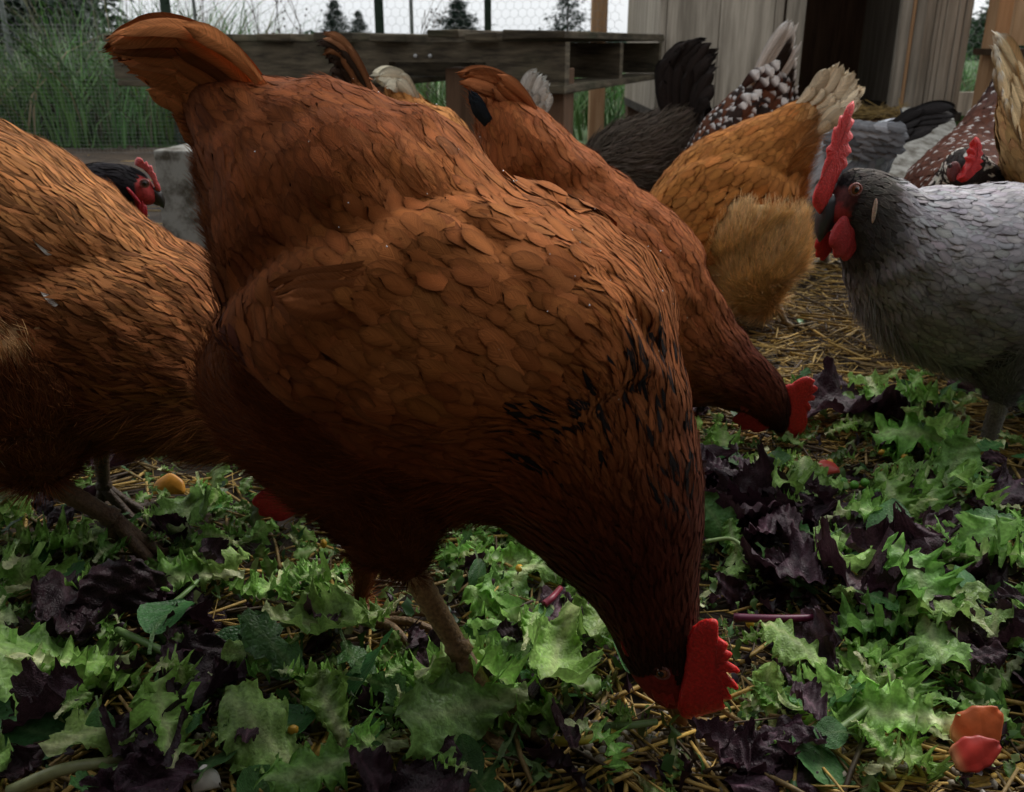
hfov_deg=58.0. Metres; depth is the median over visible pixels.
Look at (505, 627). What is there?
red lettuce leaf
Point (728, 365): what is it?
hen
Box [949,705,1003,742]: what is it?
tomato slice
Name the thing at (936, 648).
lettuce leaf
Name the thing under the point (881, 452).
corn kernel
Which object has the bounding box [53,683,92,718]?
frilly leaf
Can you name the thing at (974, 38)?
conifer
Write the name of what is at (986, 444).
rocket leaf
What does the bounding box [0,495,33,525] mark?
lettuce leaf
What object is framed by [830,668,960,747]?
frilly leaf
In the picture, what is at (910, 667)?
frilly leaf
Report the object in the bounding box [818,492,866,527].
red lettuce leaf
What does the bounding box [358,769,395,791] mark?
red lettuce leaf
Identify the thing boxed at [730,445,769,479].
frilly leaf
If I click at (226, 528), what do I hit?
frilly leaf
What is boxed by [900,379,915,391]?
rocket leaf
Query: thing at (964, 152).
hen
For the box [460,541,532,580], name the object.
frilly leaf
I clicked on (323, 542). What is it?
corn kernel
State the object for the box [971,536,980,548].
red lettuce leaf
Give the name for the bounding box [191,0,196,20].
fence pole
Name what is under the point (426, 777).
red lettuce leaf
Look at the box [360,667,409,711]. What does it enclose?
frilly leaf
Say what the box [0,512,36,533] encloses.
rocket leaf
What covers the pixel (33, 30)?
weed stalk
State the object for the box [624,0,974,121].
hutch
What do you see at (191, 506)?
lettuce leaf
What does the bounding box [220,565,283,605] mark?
frilly leaf
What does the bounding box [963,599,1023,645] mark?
red lettuce leaf
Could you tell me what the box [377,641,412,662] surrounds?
frilly leaf
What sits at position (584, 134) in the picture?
field
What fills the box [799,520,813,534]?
rocket leaf
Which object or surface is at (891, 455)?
frilly leaf
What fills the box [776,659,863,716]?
lettuce leaf
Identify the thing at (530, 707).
frilly leaf
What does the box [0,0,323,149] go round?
tall grass
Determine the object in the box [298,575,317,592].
lettuce leaf
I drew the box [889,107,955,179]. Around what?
chicken
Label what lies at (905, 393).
frilly leaf
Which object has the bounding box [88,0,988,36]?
sky
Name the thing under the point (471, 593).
frilly leaf
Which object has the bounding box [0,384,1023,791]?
shredded greens
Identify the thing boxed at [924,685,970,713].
lettuce leaf
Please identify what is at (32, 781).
stem
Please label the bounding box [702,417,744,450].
frilly leaf
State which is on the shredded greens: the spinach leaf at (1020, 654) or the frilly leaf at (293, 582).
the frilly leaf at (293, 582)
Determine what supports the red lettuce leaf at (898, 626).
on the shredded greens
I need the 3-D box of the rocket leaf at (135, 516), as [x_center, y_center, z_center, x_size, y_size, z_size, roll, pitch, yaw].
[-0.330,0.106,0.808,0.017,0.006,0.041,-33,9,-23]
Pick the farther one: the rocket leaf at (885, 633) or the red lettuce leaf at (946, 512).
the red lettuce leaf at (946, 512)
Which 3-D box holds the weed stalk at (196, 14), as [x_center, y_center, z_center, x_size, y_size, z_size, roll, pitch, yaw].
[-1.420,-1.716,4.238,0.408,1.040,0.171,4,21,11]
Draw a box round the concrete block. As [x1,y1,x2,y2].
[154,144,208,250]
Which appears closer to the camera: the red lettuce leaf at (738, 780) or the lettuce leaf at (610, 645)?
the red lettuce leaf at (738, 780)
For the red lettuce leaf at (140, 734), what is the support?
on the shredded greens
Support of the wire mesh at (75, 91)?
on the ground at (120, 155)
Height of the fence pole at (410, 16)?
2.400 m
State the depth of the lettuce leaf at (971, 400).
1.16 m
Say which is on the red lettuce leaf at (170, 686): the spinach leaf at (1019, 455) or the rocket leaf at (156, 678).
the rocket leaf at (156, 678)
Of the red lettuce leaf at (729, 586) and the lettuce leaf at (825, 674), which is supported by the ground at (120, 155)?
the red lettuce leaf at (729, 586)
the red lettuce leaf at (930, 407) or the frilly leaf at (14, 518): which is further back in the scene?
the red lettuce leaf at (930, 407)
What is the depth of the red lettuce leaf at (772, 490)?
0.85 m
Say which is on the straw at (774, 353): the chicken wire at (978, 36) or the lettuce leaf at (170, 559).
the lettuce leaf at (170, 559)
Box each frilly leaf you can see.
[0,503,19,519]
[0,504,87,554]
[0,538,54,597]
[0,595,5,610]
[3,509,25,529]
[3,622,81,672]
[4,553,91,593]
[5,633,153,690]
[34,527,111,555]
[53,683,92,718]
[55,526,97,551]
[61,516,94,551]
[64,570,86,589]
[68,518,81,533]
[84,562,90,573]
[92,528,130,562]
[96,608,127,640]
[113,614,132,654]
[128,545,244,595]
[128,661,209,768]
[140,503,160,523]
[148,531,170,543]
[148,644,203,691]
[191,518,238,545]
[195,471,209,493]
[208,483,225,505]
[208,492,232,519]
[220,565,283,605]
[223,518,242,532]
[223,523,250,537]
[244,657,297,683]
[250,565,290,598]
[253,729,408,791]
[281,561,336,603]
[284,630,302,644]
[286,654,347,681]
[288,533,319,554]
[294,661,352,766]
[295,555,343,582]
[314,551,354,633]
[323,557,351,577]
[343,704,408,758]
[355,594,404,627]
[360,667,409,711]
[366,645,395,672]
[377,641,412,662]
[385,650,415,677]
[392,684,404,718]
[398,641,439,687]
[409,622,489,669]
[414,633,536,687]
[429,751,477,775]
[432,532,485,570]
[458,580,524,621]
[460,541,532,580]
[472,530,489,551]
[473,526,494,545]
[473,539,500,566]
[489,650,523,683]
[491,674,562,736]
[519,604,545,650]
[521,664,557,679]
[562,605,595,654]
[564,716,633,772]
[572,593,609,644]
[588,699,635,724]
[595,634,613,649]
[633,771,675,791]
[699,589,710,597]
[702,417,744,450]
[720,518,744,555]
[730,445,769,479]
[738,626,763,644]
[750,680,786,714]
[770,454,815,495]
[775,489,803,502]
[782,448,800,461]
[782,451,820,468]
[783,661,815,686]
[790,374,795,383]
[795,702,815,725]
[820,486,886,523]
[824,417,857,435]
[829,588,917,640]
[830,523,851,553]
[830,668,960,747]
[831,669,862,694]
[834,637,923,683]
[837,413,872,429]
[849,717,898,759]
[853,650,887,688]
[862,376,889,399]
[864,714,953,785]
[869,406,1005,460]
[871,465,932,522]
[874,443,889,456]
[880,444,914,463]
[880,637,952,741]
[882,532,979,642]
[885,366,933,398]
[888,464,911,485]
[899,388,908,397]
[902,389,924,414]
[905,380,974,422]
[912,460,960,511]
[915,521,976,566]
[924,445,990,471]
[933,427,950,449]
[933,465,964,496]
[940,651,1023,745]
[941,415,961,438]
[941,532,974,564]
[947,457,1022,511]
[948,529,1023,567]
[953,391,981,404]
[1000,507,1023,522]
[1005,554,1023,608]
[1007,636,1023,648]
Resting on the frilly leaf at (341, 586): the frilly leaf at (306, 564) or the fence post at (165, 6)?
the frilly leaf at (306, 564)
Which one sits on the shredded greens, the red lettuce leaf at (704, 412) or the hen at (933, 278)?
the red lettuce leaf at (704, 412)
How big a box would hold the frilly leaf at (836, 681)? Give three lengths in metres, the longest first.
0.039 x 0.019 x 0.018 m
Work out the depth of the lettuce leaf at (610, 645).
0.64 m
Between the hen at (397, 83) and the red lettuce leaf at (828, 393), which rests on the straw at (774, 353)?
the hen at (397, 83)
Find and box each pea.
[849,480,858,489]
[860,478,869,486]
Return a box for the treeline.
[104,29,1022,46]
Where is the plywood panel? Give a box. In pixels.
[973,0,1023,55]
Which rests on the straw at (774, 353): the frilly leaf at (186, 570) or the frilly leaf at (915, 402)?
the frilly leaf at (915, 402)
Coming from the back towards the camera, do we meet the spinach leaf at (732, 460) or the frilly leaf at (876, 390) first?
the frilly leaf at (876, 390)
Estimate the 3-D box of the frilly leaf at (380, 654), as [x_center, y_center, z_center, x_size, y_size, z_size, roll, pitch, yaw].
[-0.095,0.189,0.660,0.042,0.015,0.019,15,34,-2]
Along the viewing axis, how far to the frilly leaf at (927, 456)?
0.95 m
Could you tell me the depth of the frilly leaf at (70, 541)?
0.76 m
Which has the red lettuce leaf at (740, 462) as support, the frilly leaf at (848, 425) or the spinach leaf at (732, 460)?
the spinach leaf at (732, 460)
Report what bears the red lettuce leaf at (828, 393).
on the shredded greens
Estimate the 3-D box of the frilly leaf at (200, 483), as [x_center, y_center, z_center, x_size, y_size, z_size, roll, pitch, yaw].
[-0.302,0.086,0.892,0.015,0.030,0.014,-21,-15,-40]
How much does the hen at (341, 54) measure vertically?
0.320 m
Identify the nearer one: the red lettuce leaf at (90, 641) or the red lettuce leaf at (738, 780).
the red lettuce leaf at (738, 780)
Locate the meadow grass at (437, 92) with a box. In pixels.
[415,47,979,140]
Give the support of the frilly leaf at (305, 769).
on the spinach leaf at (248, 777)
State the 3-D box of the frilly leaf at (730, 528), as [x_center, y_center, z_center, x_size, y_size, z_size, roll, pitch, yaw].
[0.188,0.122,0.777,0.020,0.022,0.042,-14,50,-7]
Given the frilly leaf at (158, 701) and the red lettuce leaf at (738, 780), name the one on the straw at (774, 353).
the frilly leaf at (158, 701)
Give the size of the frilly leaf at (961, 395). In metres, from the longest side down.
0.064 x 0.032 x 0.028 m
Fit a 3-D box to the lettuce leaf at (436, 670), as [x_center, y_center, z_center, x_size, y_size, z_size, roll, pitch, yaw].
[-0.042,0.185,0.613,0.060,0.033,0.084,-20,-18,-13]
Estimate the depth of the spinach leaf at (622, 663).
0.62 m
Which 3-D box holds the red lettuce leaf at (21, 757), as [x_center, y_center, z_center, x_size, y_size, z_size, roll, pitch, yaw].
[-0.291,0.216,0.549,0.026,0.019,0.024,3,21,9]
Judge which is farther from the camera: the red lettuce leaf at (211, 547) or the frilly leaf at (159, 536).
the frilly leaf at (159, 536)
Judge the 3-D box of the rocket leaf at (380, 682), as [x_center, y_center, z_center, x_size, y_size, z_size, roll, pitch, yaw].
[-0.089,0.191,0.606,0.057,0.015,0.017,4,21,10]
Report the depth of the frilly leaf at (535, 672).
0.63 m
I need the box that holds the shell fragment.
[191,764,220,791]
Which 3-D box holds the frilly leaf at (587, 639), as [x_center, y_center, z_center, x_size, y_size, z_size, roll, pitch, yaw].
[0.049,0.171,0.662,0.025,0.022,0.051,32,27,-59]
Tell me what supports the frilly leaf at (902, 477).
on the shredded greens
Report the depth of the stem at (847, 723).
0.57 m
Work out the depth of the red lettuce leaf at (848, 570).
0.73 m
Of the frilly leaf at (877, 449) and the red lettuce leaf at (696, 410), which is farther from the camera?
the red lettuce leaf at (696, 410)
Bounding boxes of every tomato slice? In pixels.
[948,735,1001,772]
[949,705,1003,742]
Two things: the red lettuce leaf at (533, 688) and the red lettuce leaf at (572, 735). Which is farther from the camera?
the red lettuce leaf at (533, 688)
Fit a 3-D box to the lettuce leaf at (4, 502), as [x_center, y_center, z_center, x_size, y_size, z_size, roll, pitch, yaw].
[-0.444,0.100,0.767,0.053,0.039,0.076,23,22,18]
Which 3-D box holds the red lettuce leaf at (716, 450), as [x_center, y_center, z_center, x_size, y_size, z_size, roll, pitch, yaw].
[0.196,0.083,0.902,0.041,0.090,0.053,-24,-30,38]
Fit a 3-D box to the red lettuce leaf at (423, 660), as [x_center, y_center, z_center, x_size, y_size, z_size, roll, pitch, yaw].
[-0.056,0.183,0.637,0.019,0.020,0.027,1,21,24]
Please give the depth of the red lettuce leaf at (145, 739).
0.55 m
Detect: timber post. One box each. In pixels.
[587,0,607,140]
[971,0,1014,108]
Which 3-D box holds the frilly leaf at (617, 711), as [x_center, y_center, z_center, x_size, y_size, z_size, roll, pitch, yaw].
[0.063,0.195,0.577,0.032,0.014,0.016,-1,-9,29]
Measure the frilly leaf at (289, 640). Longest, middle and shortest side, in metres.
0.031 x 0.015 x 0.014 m
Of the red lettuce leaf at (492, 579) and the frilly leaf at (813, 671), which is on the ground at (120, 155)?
the frilly leaf at (813, 671)
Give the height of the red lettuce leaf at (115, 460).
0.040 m
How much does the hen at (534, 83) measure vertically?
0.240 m
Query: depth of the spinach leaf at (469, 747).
0.55 m
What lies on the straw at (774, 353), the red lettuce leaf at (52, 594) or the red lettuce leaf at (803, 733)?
the red lettuce leaf at (803, 733)
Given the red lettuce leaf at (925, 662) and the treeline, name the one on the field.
the treeline
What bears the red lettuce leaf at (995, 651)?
on the shredded greens
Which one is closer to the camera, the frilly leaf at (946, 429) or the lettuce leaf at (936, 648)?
the lettuce leaf at (936, 648)
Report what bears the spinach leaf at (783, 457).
on the frilly leaf at (766, 448)
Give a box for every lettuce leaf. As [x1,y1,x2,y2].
[0,488,28,535]
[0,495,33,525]
[0,530,50,554]
[0,587,18,625]
[0,622,133,715]
[0,657,88,733]
[0,733,13,771]
[0,742,44,781]
[4,611,80,636]
[30,524,104,556]
[30,569,110,645]
[31,495,56,516]
[38,694,137,757]
[46,506,82,529]
[55,609,100,637]
[64,555,173,619]
[73,637,94,649]
[79,743,198,791]
[90,454,135,469]
[94,642,124,678]
[98,694,188,768]
[99,554,114,563]
[107,766,130,791]
[120,633,202,712]
[130,728,157,753]
[133,729,144,742]
[148,513,190,541]
[149,624,248,722]
[150,486,210,534]
[157,574,226,633]
[159,552,207,563]
[163,610,205,644]
[169,531,240,555]
[188,543,250,582]
[198,537,238,563]
[206,463,235,488]
[212,655,235,685]
[213,678,302,779]
[221,639,268,667]
[232,518,279,544]
[234,727,258,742]
[260,689,269,698]
[261,575,367,635]
[273,555,302,586]
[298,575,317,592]
[303,591,345,620]
[347,674,375,715]
[348,742,393,791]
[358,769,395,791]
[390,734,472,791]
[394,667,529,760]
[405,616,425,648]
[406,639,486,686]
[416,629,440,657]
[416,650,428,667]
[465,617,504,643]
[478,584,510,613]
[479,558,535,607]
[482,666,492,677]
[487,562,518,589]
[488,528,507,537]
[494,624,532,666]
[496,618,522,642]
[517,673,549,699]
[520,554,568,584]
[527,598,603,684]
[528,585,594,655]
[547,602,588,621]
[550,693,585,747]
[559,584,576,596]
[603,637,613,648]
[688,716,750,774]
[693,406,705,416]
[699,407,709,416]
[700,443,735,487]
[702,449,729,482]
[703,487,746,549]
[704,421,722,442]
[704,462,742,481]
[709,538,750,581]
[714,571,752,612]
[716,443,813,508]
[717,717,787,774]
[724,713,821,791]
[728,436,747,456]
[729,455,756,469]
[735,500,781,538]
[737,714,827,768]
[739,506,788,554]
[740,521,826,583]
[751,618,826,666]
[752,660,784,726]
[758,486,779,494]
[758,546,785,563]
[773,733,800,758]
[774,471,839,530]
[775,503,813,542]
[775,658,809,685]
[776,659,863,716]
[790,676,827,720]
[792,456,830,496]
[793,605,837,659]
[802,635,839,673]
[807,356,896,418]
[807,483,838,508]
[808,496,829,522]
[813,520,875,572]
[814,466,843,492]
[815,515,909,619]
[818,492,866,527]
[828,611,872,633]
[829,584,856,607]
[830,511,856,534]
[835,625,857,646]
[838,375,849,387]
[840,386,874,431]
[841,638,898,671]
[842,563,865,585]
[845,501,951,560]
[847,368,902,387]
[857,573,909,628]
[864,603,914,638]
[865,564,874,577]
[867,394,893,416]
[867,552,924,591]
[872,429,917,450]
[873,405,904,425]
[873,521,913,543]
[893,455,944,476]
[893,588,993,634]
[894,390,910,407]
[901,405,980,444]
[904,631,930,669]
[905,605,972,673]
[908,469,944,491]
[908,495,938,515]
[913,447,933,460]
[918,506,960,539]
[918,510,1023,563]
[923,402,941,412]
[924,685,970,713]
[929,594,986,646]
[932,393,945,407]
[933,434,983,487]
[937,501,962,526]
[938,552,989,578]
[946,377,987,403]
[946,564,990,607]
[949,637,1007,676]
[959,537,1010,602]
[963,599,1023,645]
[964,496,1011,513]
[966,388,982,403]
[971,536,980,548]
[980,448,1006,465]
[981,474,1008,487]
[984,666,1023,697]
[985,599,1020,637]
[989,461,1023,510]
[997,429,1023,445]
[997,585,1023,606]
[1010,663,1023,683]
[1018,402,1023,412]
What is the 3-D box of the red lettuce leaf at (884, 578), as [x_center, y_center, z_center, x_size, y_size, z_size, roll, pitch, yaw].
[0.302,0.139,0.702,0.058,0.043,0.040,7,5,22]
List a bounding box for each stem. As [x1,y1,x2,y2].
[5,756,122,791]
[114,626,193,666]
[173,577,199,599]
[280,621,375,628]
[541,586,562,607]
[555,728,615,746]
[601,719,657,730]
[705,537,742,548]
[733,613,813,622]
[810,705,869,745]
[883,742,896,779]
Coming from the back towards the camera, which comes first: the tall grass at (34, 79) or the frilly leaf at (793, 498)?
the tall grass at (34, 79)
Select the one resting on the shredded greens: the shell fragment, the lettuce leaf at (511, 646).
the lettuce leaf at (511, 646)
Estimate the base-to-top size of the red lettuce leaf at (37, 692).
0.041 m
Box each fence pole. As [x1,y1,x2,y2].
[0,0,21,103]
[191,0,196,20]
[409,0,415,87]
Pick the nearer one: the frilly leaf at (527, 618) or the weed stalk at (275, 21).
the frilly leaf at (527, 618)
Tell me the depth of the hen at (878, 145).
1.68 m
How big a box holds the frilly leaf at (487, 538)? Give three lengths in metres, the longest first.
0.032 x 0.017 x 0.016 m
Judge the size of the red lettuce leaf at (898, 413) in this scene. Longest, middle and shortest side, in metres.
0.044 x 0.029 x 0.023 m
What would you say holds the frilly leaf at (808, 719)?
on the straw at (774, 353)
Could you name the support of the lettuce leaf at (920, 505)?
on the shredded greens
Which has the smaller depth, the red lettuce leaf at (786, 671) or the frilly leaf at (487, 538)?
the red lettuce leaf at (786, 671)
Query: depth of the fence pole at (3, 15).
4.27 m
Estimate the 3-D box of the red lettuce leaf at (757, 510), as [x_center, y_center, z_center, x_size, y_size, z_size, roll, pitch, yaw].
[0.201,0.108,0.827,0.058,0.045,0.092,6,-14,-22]
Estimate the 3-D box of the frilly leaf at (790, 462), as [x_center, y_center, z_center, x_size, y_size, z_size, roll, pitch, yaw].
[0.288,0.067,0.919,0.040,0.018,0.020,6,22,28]
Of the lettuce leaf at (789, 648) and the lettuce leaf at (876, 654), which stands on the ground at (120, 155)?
the lettuce leaf at (876, 654)
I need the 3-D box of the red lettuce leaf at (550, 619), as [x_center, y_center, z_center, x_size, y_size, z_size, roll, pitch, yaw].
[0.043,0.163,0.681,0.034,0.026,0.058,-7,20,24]
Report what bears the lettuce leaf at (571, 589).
on the ground at (120, 155)
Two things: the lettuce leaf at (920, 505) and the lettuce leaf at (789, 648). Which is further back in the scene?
the lettuce leaf at (920, 505)
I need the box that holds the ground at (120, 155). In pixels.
[0,145,1023,791]
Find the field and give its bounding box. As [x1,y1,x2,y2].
[4,53,978,148]
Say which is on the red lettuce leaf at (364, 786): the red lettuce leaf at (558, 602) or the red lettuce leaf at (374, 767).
the red lettuce leaf at (374, 767)
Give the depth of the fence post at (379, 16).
3.69 m
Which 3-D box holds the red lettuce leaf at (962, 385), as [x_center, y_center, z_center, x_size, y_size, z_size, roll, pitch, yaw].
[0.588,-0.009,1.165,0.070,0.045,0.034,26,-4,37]
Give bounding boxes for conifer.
[0,0,134,67]
[317,0,351,31]
[348,11,372,32]
[422,0,496,33]
[537,0,590,42]
[966,0,1023,60]
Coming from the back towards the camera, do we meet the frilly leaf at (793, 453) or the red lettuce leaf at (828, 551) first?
the frilly leaf at (793, 453)
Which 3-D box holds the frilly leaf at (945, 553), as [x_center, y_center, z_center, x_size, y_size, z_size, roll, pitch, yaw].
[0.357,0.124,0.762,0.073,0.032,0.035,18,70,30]
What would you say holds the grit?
on the ground at (120, 155)
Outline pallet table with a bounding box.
[103,29,663,137]
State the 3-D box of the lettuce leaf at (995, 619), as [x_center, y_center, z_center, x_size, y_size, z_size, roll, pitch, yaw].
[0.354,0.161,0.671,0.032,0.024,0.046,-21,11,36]
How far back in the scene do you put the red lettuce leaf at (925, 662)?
0.65 m
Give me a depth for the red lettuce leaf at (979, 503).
0.85 m
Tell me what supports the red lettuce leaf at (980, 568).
on the red lettuce leaf at (996, 576)
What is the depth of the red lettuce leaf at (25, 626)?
0.64 m
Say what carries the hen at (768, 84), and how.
on the ground at (120, 155)
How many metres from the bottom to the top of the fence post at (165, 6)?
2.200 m
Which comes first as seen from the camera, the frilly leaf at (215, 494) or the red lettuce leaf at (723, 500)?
the red lettuce leaf at (723, 500)
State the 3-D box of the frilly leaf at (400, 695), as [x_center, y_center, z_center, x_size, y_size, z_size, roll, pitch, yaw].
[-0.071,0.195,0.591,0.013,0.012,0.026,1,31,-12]
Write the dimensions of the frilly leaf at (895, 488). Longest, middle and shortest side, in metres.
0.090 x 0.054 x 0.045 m
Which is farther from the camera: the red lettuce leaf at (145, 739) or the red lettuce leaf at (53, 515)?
the red lettuce leaf at (53, 515)
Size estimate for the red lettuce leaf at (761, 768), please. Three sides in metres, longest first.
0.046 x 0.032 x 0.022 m
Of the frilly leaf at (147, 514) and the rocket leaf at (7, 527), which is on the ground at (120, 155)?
the frilly leaf at (147, 514)
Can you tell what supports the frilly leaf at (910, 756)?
on the straw at (774, 353)
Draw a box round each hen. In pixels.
[0,117,313,566]
[85,157,164,216]
[98,12,739,772]
[313,31,383,94]
[369,65,469,129]
[456,65,817,442]
[520,68,552,111]
[582,37,718,191]
[649,62,864,329]
[683,19,801,150]
[800,100,958,274]
[812,101,1023,449]
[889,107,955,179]
[903,79,1004,187]
[989,30,1023,182]
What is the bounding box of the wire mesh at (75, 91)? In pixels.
[0,24,183,152]
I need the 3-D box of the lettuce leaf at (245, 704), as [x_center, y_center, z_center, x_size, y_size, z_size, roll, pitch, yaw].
[-0.153,0.212,0.572,0.080,0.030,0.055,38,45,0]
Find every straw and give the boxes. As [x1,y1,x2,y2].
[0,155,1023,791]
[852,99,909,120]
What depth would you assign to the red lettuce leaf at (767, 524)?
0.78 m
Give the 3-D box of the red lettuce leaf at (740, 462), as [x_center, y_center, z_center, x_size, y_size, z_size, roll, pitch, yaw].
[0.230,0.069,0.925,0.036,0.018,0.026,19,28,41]
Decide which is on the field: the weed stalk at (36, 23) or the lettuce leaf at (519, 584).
the weed stalk at (36, 23)
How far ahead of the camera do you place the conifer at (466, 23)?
128.89 m
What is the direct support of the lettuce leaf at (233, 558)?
on the lettuce leaf at (170, 559)
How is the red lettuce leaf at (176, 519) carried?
on the ground at (120, 155)
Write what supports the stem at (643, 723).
on the straw at (774, 353)
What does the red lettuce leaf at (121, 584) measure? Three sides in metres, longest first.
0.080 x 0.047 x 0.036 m
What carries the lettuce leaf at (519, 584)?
on the shredded greens
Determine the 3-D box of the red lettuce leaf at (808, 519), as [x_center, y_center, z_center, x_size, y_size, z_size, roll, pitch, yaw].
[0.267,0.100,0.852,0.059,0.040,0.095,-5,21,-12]
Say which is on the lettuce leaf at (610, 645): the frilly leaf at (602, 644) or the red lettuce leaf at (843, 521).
the frilly leaf at (602, 644)
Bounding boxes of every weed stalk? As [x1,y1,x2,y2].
[3,0,64,58]
[10,0,56,77]
[63,0,107,126]
[175,0,207,23]
[245,0,288,33]
[251,0,278,33]
[272,0,322,33]
[275,0,306,33]
[421,0,440,33]
[423,2,447,96]
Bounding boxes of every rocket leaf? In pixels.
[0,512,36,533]
[69,766,116,791]
[128,512,143,521]
[154,630,196,680]
[185,697,210,733]
[208,504,233,512]
[289,544,336,600]
[335,628,376,674]
[348,670,412,706]
[357,705,389,715]
[459,523,471,545]
[461,621,513,639]
[469,719,518,791]
[477,720,551,778]
[497,669,529,684]
[568,688,592,700]
[703,491,746,580]
[718,634,735,638]
[747,677,801,705]
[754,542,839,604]
[795,367,810,380]
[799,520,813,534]
[828,674,865,706]
[842,585,900,610]
[880,628,898,641]
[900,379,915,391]
[925,379,962,411]
[932,671,963,691]
[959,464,990,478]
[963,506,1023,520]
[977,433,1009,451]
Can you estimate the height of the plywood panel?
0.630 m
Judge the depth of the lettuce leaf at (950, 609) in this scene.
0.66 m
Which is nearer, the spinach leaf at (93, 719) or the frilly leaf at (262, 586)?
the spinach leaf at (93, 719)
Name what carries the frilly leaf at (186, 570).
on the shredded greens
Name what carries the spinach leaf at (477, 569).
on the shredded greens
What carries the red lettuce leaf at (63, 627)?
on the shredded greens
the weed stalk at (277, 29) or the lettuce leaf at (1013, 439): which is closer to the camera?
the lettuce leaf at (1013, 439)
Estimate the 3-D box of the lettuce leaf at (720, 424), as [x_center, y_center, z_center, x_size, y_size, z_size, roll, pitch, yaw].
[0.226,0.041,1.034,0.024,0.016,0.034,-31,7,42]
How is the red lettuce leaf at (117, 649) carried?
on the lettuce leaf at (27, 642)
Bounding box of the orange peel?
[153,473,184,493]
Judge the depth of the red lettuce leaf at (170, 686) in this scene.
0.62 m
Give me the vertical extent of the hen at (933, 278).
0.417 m
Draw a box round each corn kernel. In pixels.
[287,725,298,733]
[320,539,326,548]
[515,564,521,571]
[878,449,884,454]
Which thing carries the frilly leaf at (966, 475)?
on the frilly leaf
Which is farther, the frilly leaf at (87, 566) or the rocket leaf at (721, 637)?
the frilly leaf at (87, 566)
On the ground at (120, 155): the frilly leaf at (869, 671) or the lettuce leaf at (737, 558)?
the lettuce leaf at (737, 558)
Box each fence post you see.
[159,0,186,144]
[374,0,383,32]
[484,0,490,30]
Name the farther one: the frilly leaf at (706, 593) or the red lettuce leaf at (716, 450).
the red lettuce leaf at (716, 450)
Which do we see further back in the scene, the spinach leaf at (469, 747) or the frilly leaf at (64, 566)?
the frilly leaf at (64, 566)
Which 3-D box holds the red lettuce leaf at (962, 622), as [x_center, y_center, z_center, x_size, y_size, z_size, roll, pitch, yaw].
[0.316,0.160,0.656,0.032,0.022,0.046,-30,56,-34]
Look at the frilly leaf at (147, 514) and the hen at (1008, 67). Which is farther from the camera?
the hen at (1008, 67)
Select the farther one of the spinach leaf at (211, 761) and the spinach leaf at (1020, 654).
the spinach leaf at (1020, 654)
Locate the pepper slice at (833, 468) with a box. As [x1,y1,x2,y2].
[818,460,839,474]
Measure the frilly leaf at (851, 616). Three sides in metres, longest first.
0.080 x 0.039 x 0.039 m
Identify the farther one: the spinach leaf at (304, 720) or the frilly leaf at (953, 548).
the frilly leaf at (953, 548)
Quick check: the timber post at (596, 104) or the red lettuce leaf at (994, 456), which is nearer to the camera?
the red lettuce leaf at (994, 456)
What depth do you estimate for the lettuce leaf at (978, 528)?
0.77 m
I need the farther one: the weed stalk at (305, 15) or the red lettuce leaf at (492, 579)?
the weed stalk at (305, 15)
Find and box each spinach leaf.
[0,699,78,759]
[30,540,56,562]
[62,552,84,576]
[85,695,114,726]
[137,598,194,653]
[192,749,236,785]
[209,704,315,733]
[216,624,241,680]
[236,764,270,791]
[237,608,304,680]
[345,628,392,705]
[346,717,384,739]
[362,622,376,630]
[455,733,486,791]
[468,549,485,585]
[535,603,553,616]
[602,635,629,672]
[722,446,743,464]
[751,450,790,466]
[792,721,855,788]
[813,716,857,748]
[866,498,911,529]
[953,565,981,602]
[1011,453,1023,457]
[1013,652,1023,658]
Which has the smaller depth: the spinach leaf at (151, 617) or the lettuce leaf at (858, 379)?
the spinach leaf at (151, 617)
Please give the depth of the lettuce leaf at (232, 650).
0.63 m
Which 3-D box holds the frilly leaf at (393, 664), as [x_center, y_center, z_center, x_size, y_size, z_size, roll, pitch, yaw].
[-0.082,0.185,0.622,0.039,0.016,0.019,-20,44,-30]
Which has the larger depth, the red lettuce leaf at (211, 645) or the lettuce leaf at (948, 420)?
the lettuce leaf at (948, 420)
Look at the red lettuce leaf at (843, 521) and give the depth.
0.81 m
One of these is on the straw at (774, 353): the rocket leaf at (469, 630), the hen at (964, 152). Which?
the rocket leaf at (469, 630)
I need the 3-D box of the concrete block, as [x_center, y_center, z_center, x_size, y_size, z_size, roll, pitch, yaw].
[-0.664,-0.427,2.030,0.133,0.239,0.202,2,21,6]
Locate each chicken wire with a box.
[0,0,620,75]
[962,1,1020,76]
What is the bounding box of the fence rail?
[957,92,973,115]
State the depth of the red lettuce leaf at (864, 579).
0.70 m
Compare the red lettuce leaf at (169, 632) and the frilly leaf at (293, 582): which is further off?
the frilly leaf at (293, 582)
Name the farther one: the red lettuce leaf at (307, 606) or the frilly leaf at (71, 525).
the frilly leaf at (71, 525)
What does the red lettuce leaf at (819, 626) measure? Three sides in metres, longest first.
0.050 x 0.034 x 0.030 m
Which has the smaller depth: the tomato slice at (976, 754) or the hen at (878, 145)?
the tomato slice at (976, 754)
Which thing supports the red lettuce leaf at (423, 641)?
on the straw at (774, 353)
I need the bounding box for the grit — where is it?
[193,443,1023,791]
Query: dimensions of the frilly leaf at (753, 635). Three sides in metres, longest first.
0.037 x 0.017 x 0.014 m
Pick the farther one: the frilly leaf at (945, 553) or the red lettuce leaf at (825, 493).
the red lettuce leaf at (825, 493)
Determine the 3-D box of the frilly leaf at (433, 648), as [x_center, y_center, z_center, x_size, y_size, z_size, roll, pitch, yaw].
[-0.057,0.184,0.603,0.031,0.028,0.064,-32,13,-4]
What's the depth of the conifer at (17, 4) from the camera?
19.60 m

